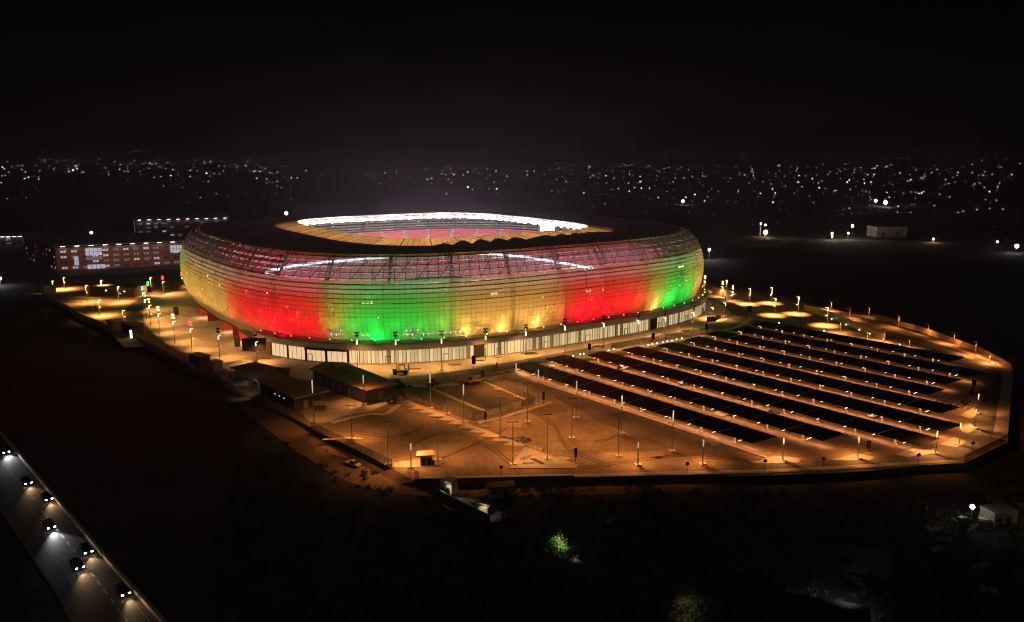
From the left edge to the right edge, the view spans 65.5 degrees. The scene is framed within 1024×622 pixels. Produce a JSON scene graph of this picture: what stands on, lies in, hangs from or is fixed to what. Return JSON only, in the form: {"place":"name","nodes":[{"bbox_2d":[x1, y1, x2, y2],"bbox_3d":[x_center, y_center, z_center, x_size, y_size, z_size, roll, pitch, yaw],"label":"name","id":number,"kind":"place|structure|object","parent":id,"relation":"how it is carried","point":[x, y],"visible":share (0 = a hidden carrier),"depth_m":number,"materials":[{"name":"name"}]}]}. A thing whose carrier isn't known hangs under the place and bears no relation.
{"place":"outdoors","nodes":[
{"label":"outdoors","id":0,"kind":"place"},
{"bbox_2d":[0,231,38,245],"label":"campus building","id":1,"kind":"structure","parent":0,"point":[10,238],"depth_m":742.74,"materials":[{"name":"brick"}]},
{"bbox_2d":[0,436,158,621],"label":"highway","id":2,"kind":"structure","parent":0,"point":[99,605],"depth_m":165.68,"materials":[{"name":"asphalt"}]},
{"bbox_2d":[40,491,52,501],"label":"moving car","id":3,"kind":"object","parent":2,"relation":"on","point":[46,495],"visible":1,"depth_m":191.78,"materials":[{"name":"grey"}]},
{"bbox_2d":[42,518,55,529],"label":"moving car","id":4,"kind":"object","parent":2,"relation":"on","point":[48,523],"visible":1,"depth_m":177.29,"materials":[{"name":"grey"}]},
{"bbox_2d":[0,459,128,621],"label":"lane dashes","id":5,"kind":"object","parent":2,"relation":"on","point":[104,590],"visible":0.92,"depth_m":167.52,"materials":[{"name":"white paint"}]},
{"bbox_2d":[0,442,149,621],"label":"lane lines","id":6,"kind":"object","parent":2,"relation":"on","point":[52,559],"visible":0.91,"depth_m":163.82,"materials":[{"name":"grey paint"}]},
{"bbox_2d":[69,557,84,570],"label":"moving car","id":7,"kind":"object","parent":2,"relation":"on","point":[76,563],"visible":1,"depth_m":160.03,"materials":[{"name":"grey"}]},
{"bbox_2d":[78,542,92,554],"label":"moving car","id":8,"kind":"object","parent":2,"relation":"on","point":[85,548],"visible":1,"depth_m":166.31,"materials":[{"name":"grey"}]},
{"bbox_2d":[113,582,130,597],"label":"moving car","id":9,"kind":"object","parent":2,"relation":"on","point":[121,589],"visible":1,"depth_m":150.44,"materials":[{"name":"grey"}]},
{"bbox_2d":[22,232,191,270],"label":"campus building","id":10,"kind":"structure","parent":0,"point":[88,252],"depth_m":596.04,"materials":[{"name":"brick"}]},
{"bbox_2d":[85,248,101,255],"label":"window","id":11,"kind":"structure","parent":10,"relation":"in","point":[89,249],"depth_m":581.97,"materials":[{"name":"white"}]},
{"bbox_2d":[47,276,172,322],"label":"sand yard","id":12,"kind":"structure","parent":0,"point":[72,294],"depth_m":458.92,"materials":[{"name":"sand"}]},
{"bbox_2d":[105,318,123,331],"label":"hut","id":13,"kind":"object","parent":12,"relation":"on","point":[113,324],"visible":0.93,"depth_m":370.22,"materials":[{"name":"concrete"}]},
{"bbox_2d":[89,283,148,296],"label":"hut","id":14,"kind":"object","parent":12,"relation":"on","point":[122,290],"visible":0.95,"depth_m":463.98,"materials":[{"name":"brown metal"}]},
{"bbox_2d":[132,214,230,236],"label":"campus building","id":15,"kind":"structure","parent":0,"point":[179,225],"depth_m":818.77,"materials":[{"name":"brick"}]},
{"bbox_2d":[145,287,285,371],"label":"forecourt","id":16,"kind":"structure","parent":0,"point":[203,337],"depth_m":367.91,"materials":[{"name":"concrete"}]},
{"bbox_2d":[143,288,230,369],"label":"road kerb","id":17,"kind":"structure","parent":16,"relation":"on","point":[156,335],"depth_m":370.37,"materials":[{"name":"concrete"}]},
{"bbox_2d":[188,351,210,366],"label":"hut","id":18,"kind":"object","parent":16,"relation":"on","point":[199,359],"visible":0.96,"depth_m":308.40,"materials":[{"name":"brown metal"}]},
{"bbox_2d":[206,359,222,372],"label":"hut","id":19,"kind":"object","parent":16,"relation":"on","point":[215,365],"visible":1,"depth_m":300.08,"materials":[{"name":"brown metal"}]},
{"bbox_2d":[230,361,275,382],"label":"pergola building","id":20,"kind":"structure","parent":16,"relation":"on","point":[250,371],"depth_m":290.05,"materials":[{"name":"brown metal"}]},
{"bbox_2d":[242,338,266,360],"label":"screen","id":21,"kind":"object","parent":16,"relation":"on","point":[248,344],"visible":0.93,"depth_m":314.60,"materials":[{"name":"brown"}]},
{"bbox_2d":[270,367,290,374],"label":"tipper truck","id":22,"kind":"object","parent":16,"relation":"on","point":[285,370],"visible":0.79,"depth_m":295.21,"materials":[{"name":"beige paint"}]},
{"bbox_2d":[253,372,330,410],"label":"service building","id":23,"kind":"structure","parent":0,"point":[291,392],"depth_m":262.45,"materials":[{"name":"beige"}]},
{"bbox_2d":[300,389,402,422],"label":"service yard","id":24,"kind":"structure","parent":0,"point":[338,408],"depth_m":257.08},
{"bbox_2d":[312,401,327,410],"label":"kiosk","id":25,"kind":"object","parent":24,"relation":"on","point":[319,405],"visible":0.96,"depth_m":254.00,"materials":[{"name":"beige"}]},
{"bbox_2d":[309,361,398,402],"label":"service building","id":26,"kind":"structure","parent":24,"relation":"on","point":[344,378],"depth_m":274.26,"materials":[{"name":"beige"}]},
{"bbox_2d":[106,277,765,379],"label":"plaza","id":27,"kind":"structure","parent":0,"point":[300,369],"depth_m":335.64,"materials":[{"name":"concrete"}]},
{"bbox_2d":[120,320,143,334],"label":"hut","id":28,"kind":"object","parent":27,"relation":"on","point":[136,327],"visible":0.96,"depth_m":362.58,"materials":[{"name":"brown"}]},
{"bbox_2d":[393,363,408,374],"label":"forklift","id":29,"kind":"object","parent":27,"relation":"on","point":[404,371],"visible":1,"depth_m":296.54,"materials":[{"name":"yellow"}]},
{"bbox_2d":[180,209,708,363],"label":"stadium","id":30,"kind":"object","parent":27,"relation":"on","point":[292,287],"visible":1,"depth_m":342.11,"materials":[{"name":"multicoloured"}]},
{"bbox_2d":[712,287,730,297],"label":"boundary wall","id":31,"kind":"structure","parent":27,"relation":"on","point":[718,292],"depth_m":462.40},
{"bbox_2d":[125,285,748,387],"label":"ring road","id":32,"kind":"structure","parent":0,"point":[738,314],"depth_m":340.67,"materials":[{"name":"asphalt"}]},
{"bbox_2d":[400,388,483,419],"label":"lane asphalt","id":33,"kind":"structure","parent":0,"point":[436,397],"depth_m":265.47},
{"bbox_2d":[229,397,694,496],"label":"dirt track","id":34,"kind":"structure","parent":0,"point":[304,443],"depth_m":206.93,"materials":[{"name":"soil"}]},
{"bbox_2d":[344,459,361,467],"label":"parked car","id":35,"kind":"object","parent":34,"relation":"on","point":[354,463],"visible":1,"depth_m":212.41,"materials":[{"name":"beige"}]},
{"bbox_2d":[379,469,413,483],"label":"dirt ramp","id":36,"kind":"structure","parent":34,"relation":"on","point":[395,476],"depth_m":204.35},
{"bbox_2d":[439,476,457,493],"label":"hut","id":37,"kind":"object","parent":34,"relation":"on","point":[448,484],"visible":0.86,"depth_m":194.66,"materials":[{"name":"beige"}]},
{"bbox_2d":[431,381,522,411],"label":"yard asphalt","id":38,"kind":"structure","parent":0,"point":[483,395],"depth_m":271.02,"materials":[{"name":"asphalt"}]},
{"bbox_2d":[406,359,580,387],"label":"road sidewalk","id":39,"kind":"structure","parent":0,"point":[461,383],"depth_m":284.93,"materials":[{"name":"concrete"}]},
{"bbox_2d":[0,158,1023,621],"bbox_3d":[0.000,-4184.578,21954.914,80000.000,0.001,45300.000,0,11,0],"label":"ground","id":40,"kind":"structure","parent":0,"point":[132,458],"depth_m":244.62,"materials":[{"name":"soil"}]},
{"bbox_2d":[44,292,118,331],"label":"perimeter wall","id":41,"kind":"structure","parent":40,"relation":"on","point":[90,320],"depth_m":401.96,"materials":[{"name":"concrete"}]},
{"bbox_2d":[0,430,167,621],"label":"crash barrier","id":42,"kind":"object","parent":40,"relation":"on","point":[151,608],"visible":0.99,"depth_m":169.96,"materials":[{"name":"metal"}]},
{"bbox_2d":[133,333,193,367],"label":"perimeter wall","id":43,"kind":"structure","parent":40,"relation":"on","point":[172,355],"depth_m":328.35,"materials":[{"name":"concrete"}]},
{"bbox_2d":[428,484,489,524],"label":"field wall","id":44,"kind":"structure","parent":40,"relation":"on","point":[467,509],"depth_m":185.98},
{"bbox_2d":[476,499,492,513],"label":"crate stack","id":45,"kind":"object","parent":40,"relation":"on","point":[486,508],"visible":0.91,"depth_m":184.68,"materials":[{"name":"beige wood"}]},
{"bbox_2d":[414,474,574,486],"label":"parapet wall","id":46,"kind":"structure","parent":40,"relation":"on","point":[483,480],"depth_m":200.53,"materials":[{"name":"concrete"}]},
{"bbox_2d":[486,480,515,498],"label":"hut","id":47,"kind":"object","parent":40,"relation":"on","point":[500,489],"visible":1,"depth_m":193.50,"materials":[{"name":"grey"}]},
{"bbox_2d":[529,523,566,549],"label":"bush","id":48,"kind":"object","parent":40,"relation":"on","point":[538,540],"visible":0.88,"depth_m":166.22,"materials":[{"name":"green plant"}]},
{"bbox_2d":[537,478,571,500],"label":"bush","id":49,"kind":"object","parent":40,"relation":"on","point":[560,490],"visible":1,"depth_m":192.30,"materials":[{"name":"green plant"}]},
{"bbox_2d":[525,535,587,564],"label":"bush","id":50,"kind":"object","parent":40,"relation":"on","point":[562,550],"visible":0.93,"depth_m":161.40,"materials":[{"name":"green plant"}]},
{"bbox_2d":[538,546,599,589],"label":"field wall","id":51,"kind":"structure","parent":40,"relation":"on","point":[580,573],"depth_m":157.64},
{"bbox_2d":[213,413,1023,621],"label":"scrub","id":52,"kind":"object","parent":40,"relation":"on","point":[465,539],"visible":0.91,"depth_m":162.57,"materials":[{"name":"green plant"}]},
{"bbox_2d":[622,475,660,502],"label":"bush","id":53,"kind":"object","parent":40,"relation":"on","point":[643,485],"visible":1,"depth_m":192.04,"materials":[{"name":"green plant"}]},
{"bbox_2d":[669,578,703,621],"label":"bush","id":54,"kind":"object","parent":40,"relation":"on","point":[680,603],"visible":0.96,"depth_m":143.44,"materials":[{"name":"green plant"}]},
{"bbox_2d":[681,592,725,621],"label":"bush","id":55,"kind":"object","parent":40,"relation":"on","point":[711,615],"visible":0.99,"depth_m":141.13,"materials":[{"name":"green plant"}]},
{"bbox_2d":[575,462,963,482],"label":"parapet wall","id":56,"kind":"structure","parent":40,"relation":"on","point":[721,476],"depth_m":204.35,"materials":[{"name":"concrete"}]},
{"bbox_2d":[769,589,870,621],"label":"hut","id":57,"kind":"object","parent":40,"relation":"on","point":[785,606],"visible":1,"depth_m":139.63,"materials":[{"name":"grey metal"}]},
{"bbox_2d":[841,544,891,578],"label":"roofless house","id":58,"kind":"structure","parent":40,"relation":"on","point":[866,560],"depth_m":159.51,"materials":[{"name":"grey"}]},
{"bbox_2d":[941,513,993,540],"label":"bush","id":59,"kind":"object","parent":40,"relation":"on","point":[963,523],"visible":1,"depth_m":173.31,"materials":[{"name":"green plant"}]},
{"bbox_2d":[964,442,1006,468],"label":"boundary wall","id":60,"kind":"structure","parent":40,"relation":"on","point":[993,451],"depth_m":218.33,"materials":[{"name":"concrete"}]},
{"bbox_2d":[964,435,1006,461],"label":"fence","id":61,"kind":"object","parent":60,"relation":"on","point":[984,449],"visible":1,"depth_m":217.97,"materials":[{"name":"brown"}]},
{"bbox_2d":[979,503,1018,526],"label":"hut","id":62,"kind":"object","parent":40,"relation":"on","point":[998,514],"visible":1,"depth_m":178.99,"materials":[{"name":"grey"}]},
{"bbox_2d":[984,492,1023,511],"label":"bush","id":63,"kind":"object","parent":40,"relation":"on","point":[1003,499],"visible":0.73,"depth_m":184.87,"materials":[{"name":"green plant"}]},
{"bbox_2d":[1006,367,1012,446],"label":"boundary wall","id":64,"kind":"structure","parent":40,"relation":"on","point":[1008,415],"depth_m":257.94,"materials":[{"name":"concrete"}]},
{"bbox_2d":[0,0,1023,157],"label":"sky","id":65,"kind":"structure","parent":0,"point":[79,78],"materials":[{"name":"black"}]},
{"bbox_2d":[42,268,1011,485],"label":"site ground","id":66,"kind":"structure","parent":0,"point":[478,460],"depth_m":243.72,"materials":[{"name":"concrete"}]},
{"bbox_2d":[34,283,55,293],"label":"hut","id":67,"kind":"object","parent":66,"relation":"on","point":[45,288],"visible":0.96,"depth_m":474.11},
{"bbox_2d":[311,429,392,470],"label":"retaining wall","id":68,"kind":"structure","parent":66,"relation":"on","point":[364,456],"depth_m":221.76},
{"bbox_2d":[330,400,411,423],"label":"service kerb","id":69,"kind":"structure","parent":66,"relation":"on","point":[392,409],"depth_m":250.80,"materials":[{"name":"concrete"}]},
{"bbox_2d":[393,459,442,467],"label":"lot island","id":70,"kind":"structure","parent":66,"relation":"on","point":[404,464],"depth_m":210.04,"materials":[{"name":"concrete"}]},
{"bbox_2d":[416,450,434,464],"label":"guard booth","id":71,"kind":"object","parent":70,"relation":"on","point":[426,456],"visible":1,"depth_m":209.32,"materials":[{"name":"beige"}]},
{"bbox_2d":[429,443,471,455],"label":"asphalt patch","id":72,"kind":"object","parent":66,"relation":"on","point":[444,449],"visible":0.86,"depth_m":221.93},
{"bbox_2d":[429,388,488,411],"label":"yard kerb","id":73,"kind":"structure","parent":66,"relation":"on","point":[459,400],"depth_m":265.00,"materials":[{"name":"concrete"}]},
{"bbox_2d":[401,402,524,446],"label":"serrated kerb","id":74,"kind":"structure","parent":66,"relation":"on","point":[476,429],"depth_m":240.55,"materials":[{"name":"concrete"}]},
{"bbox_2d":[415,432,518,472],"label":"tyre mark","id":75,"kind":"object","parent":66,"relation":"on","point":[474,441],"visible":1,"depth_m":225.04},
{"bbox_2d":[418,431,520,470],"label":"tyre mark","id":76,"kind":"object","parent":66,"relation":"on","point":[476,439],"visible":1,"depth_m":228.16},
{"bbox_2d":[491,419,522,427],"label":"asphalt patch","id":77,"kind":"object","parent":66,"relation":"on","point":[504,423],"visible":1,"depth_m":242.69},
{"bbox_2d":[477,402,552,423],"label":"yard front kerb","id":78,"kind":"structure","parent":66,"relation":"on","point":[515,413],"depth_m":251.62,"materials":[{"name":"concrete"}]},
{"bbox_2d":[501,369,531,379],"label":"lot island","id":79,"kind":"structure","parent":66,"relation":"on","point":[517,375],"depth_m":296.18,"materials":[{"name":"concrete"}]},
{"bbox_2d":[509,447,577,468],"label":"lot island","id":80,"kind":"structure","parent":66,"relation":"on","point":[554,463],"depth_m":210.73,"materials":[{"name":"concrete"}]},
{"bbox_2d":[530,411,610,467],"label":"tyre mark","id":81,"kind":"object","parent":66,"relation":"on","point":[563,443],"visible":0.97,"depth_m":227.36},
{"bbox_2d":[532,410,611,464],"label":"tyre mark","id":82,"kind":"object","parent":66,"relation":"on","point":[565,442],"visible":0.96,"depth_m":228.97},
{"bbox_2d":[552,442,599,449],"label":"asphalt patch","id":83,"kind":"object","parent":66,"relation":"on","point":[583,446],"visible":0.93,"depth_m":223.46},
{"bbox_2d":[567,409,596,414],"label":"asphalt patch","id":84,"kind":"object","parent":66,"relation":"on","point":[591,411],"visible":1,"depth_m":253.60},
{"bbox_2d":[556,397,690,459],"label":"tyre mark","id":85,"kind":"object","parent":66,"relation":"on","point":[622,429],"visible":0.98,"depth_m":236.48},
{"bbox_2d":[558,396,691,457],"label":"tyre mark","id":86,"kind":"object","parent":66,"relation":"on","point":[627,429],"visible":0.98,"depth_m":236.49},
{"bbox_2d":[602,451,664,457],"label":"asphalt patch","id":87,"kind":"object","parent":66,"relation":"on","point":[647,454],"visible":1,"depth_m":217.47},
{"bbox_2d":[512,361,775,443],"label":"solar carport","id":88,"kind":"object","parent":66,"relation":"on","point":[737,431],"visible":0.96,"depth_m":251.63,"materials":[{"name":"black metal"}]},
{"bbox_2d":[523,377,767,457],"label":"lot kerb","id":89,"kind":"structure","parent":66,"relation":"on","point":[692,432],"depth_m":247.37,"materials":[{"name":"concrete"}]},
{"bbox_2d":[582,454,753,469],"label":"tyre mark","id":90,"kind":"object","parent":66,"relation":"on","point":[662,458],"visible":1,"depth_m":213.87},
{"bbox_2d":[583,452,753,466],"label":"tyre mark","id":91,"kind":"object","parent":66,"relation":"on","point":[667,455],"visible":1,"depth_m":215.29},
{"bbox_2d":[652,456,706,464],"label":"asphalt patch","id":92,"kind":"object","parent":66,"relation":"on","point":[677,461],"visible":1,"depth_m":213.18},
{"bbox_2d":[545,354,843,440],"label":"solar carport","id":93,"kind":"object","parent":66,"relation":"on","point":[803,429],"visible":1,"depth_m":256.19,"materials":[{"name":"black metal"}]},
{"bbox_2d":[700,435,724,446],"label":"lot island","id":94,"kind":"structure","parent":66,"relation":"on","point":[712,440],"depth_m":227.07,"materials":[{"name":"concrete"}]},
{"bbox_2d":[587,351,939,445],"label":"solar carport","id":95,"kind":"object","parent":66,"relation":"on","point":[882,429],"visible":0.98,"depth_m":254.85,"materials":[{"name":"black metal"}]},
{"bbox_2d":[750,456,801,463],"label":"lot island","id":96,"kind":"structure","parent":66,"relation":"on","point":[772,460],"depth_m":212.81,"materials":[{"name":"concrete"}]},
{"bbox_2d":[621,346,960,431],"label":"solar carport","id":97,"kind":"object","parent":66,"relation":"on","point":[899,415],"visible":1,"depth_m":265.84,"materials":[{"name":"black metal"}]},
{"bbox_2d":[656,342,959,413],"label":"solar carport","id":98,"kind":"object","parent":66,"relation":"on","point":[903,399],"visible":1,"depth_m":280.39,"materials":[{"name":"black metal"}]},
{"bbox_2d":[684,336,944,395],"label":"solar carport","id":99,"kind":"object","parent":66,"relation":"on","point":[909,386],"visible":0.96,"depth_m":297.16,"materials":[{"name":"black metal"}]},
{"bbox_2d":[706,330,961,384],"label":"solar carport","id":100,"kind":"object","parent":66,"relation":"on","point":[901,371],"visible":0.94,"depth_m":308.91,"materials":[{"name":"black metal"}]},
{"bbox_2d":[830,453,874,460],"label":"lot island","id":101,"kind":"structure","parent":66,"relation":"on","point":[864,457],"depth_m":214.21,"materials":[{"name":"concrete"}]},
{"bbox_2d":[731,326,982,376],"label":"solar carport","id":102,"kind":"object","parent":66,"relation":"on","point":[918,363],"visible":0.89,"depth_m":318.66,"materials":[{"name":"black metal"}]},
{"bbox_2d":[751,321,963,361],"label":"solar carport","id":103,"kind":"object","parent":66,"relation":"on","point":[932,355],"visible":0.96,"depth_m":336.78,"materials":[{"name":"black metal"}]},
{"bbox_2d":[896,448,934,456],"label":"lot island","id":104,"kind":"structure","parent":66,"relation":"on","point":[913,452],"depth_m":218.55,"materials":[{"name":"concrete"}]},
{"bbox_2d":[875,315,1011,367],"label":"boundary wall","id":105,"kind":"structure","parent":66,"relation":"on","point":[946,338],"depth_m":358.06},
{"bbox_2d":[940,437,966,447],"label":"lot island","id":106,"kind":"structure","parent":66,"relation":"on","point":[951,441],"depth_m":226.19,"materials":[{"name":"concrete"}]},
{"bbox_2d":[959,408,975,418],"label":"lot island","id":107,"kind":"structure","parent":66,"relation":"on","point":[969,414],"depth_m":250.70,"materials":[{"name":"concrete"}]},
{"bbox_2d":[956,360,994,374],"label":"lot island","id":108,"kind":"structure","parent":66,"relation":"on","point":[979,368],"depth_m":305.24,"materials":[{"name":"concrete"}]},
{"bbox_2d":[424,460,958,477],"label":"front sidewalk","id":109,"kind":"structure","parent":0,"point":[783,469],"depth_m":206.06,"materials":[{"name":"concrete"}]},
{"bbox_2d":[743,298,972,367],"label":"back lot","id":110,"kind":"structure","parent":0,"point":[784,312],"depth_m":394.73,"materials":[{"name":"asphalt"}]},
{"bbox_2d":[804,304,885,339],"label":"boundary wall","id":111,"kind":"structure","parent":110,"relation":"on","point":[851,323],"depth_m":384.62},
{"bbox_2d":[716,328,1003,476],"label":"perimeter road","id":112,"kind":"structure","parent":0,"point":[982,435],"depth_m":222.53,"materials":[{"name":"asphalt"}]},
{"bbox_2d":[866,225,906,236],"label":"warehouse","id":113,"kind":"structure","parent":0,"point":[886,231],"depth_m":814.42,"materials":[{"name":"concrete"}]},
{"bbox_2d":[896,332,1012,438],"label":"perimeter sidewalk","id":114,"kind":"structure","parent":0,"point":[1000,422],"depth_m":275.28,"materials":[{"name":"concrete"}]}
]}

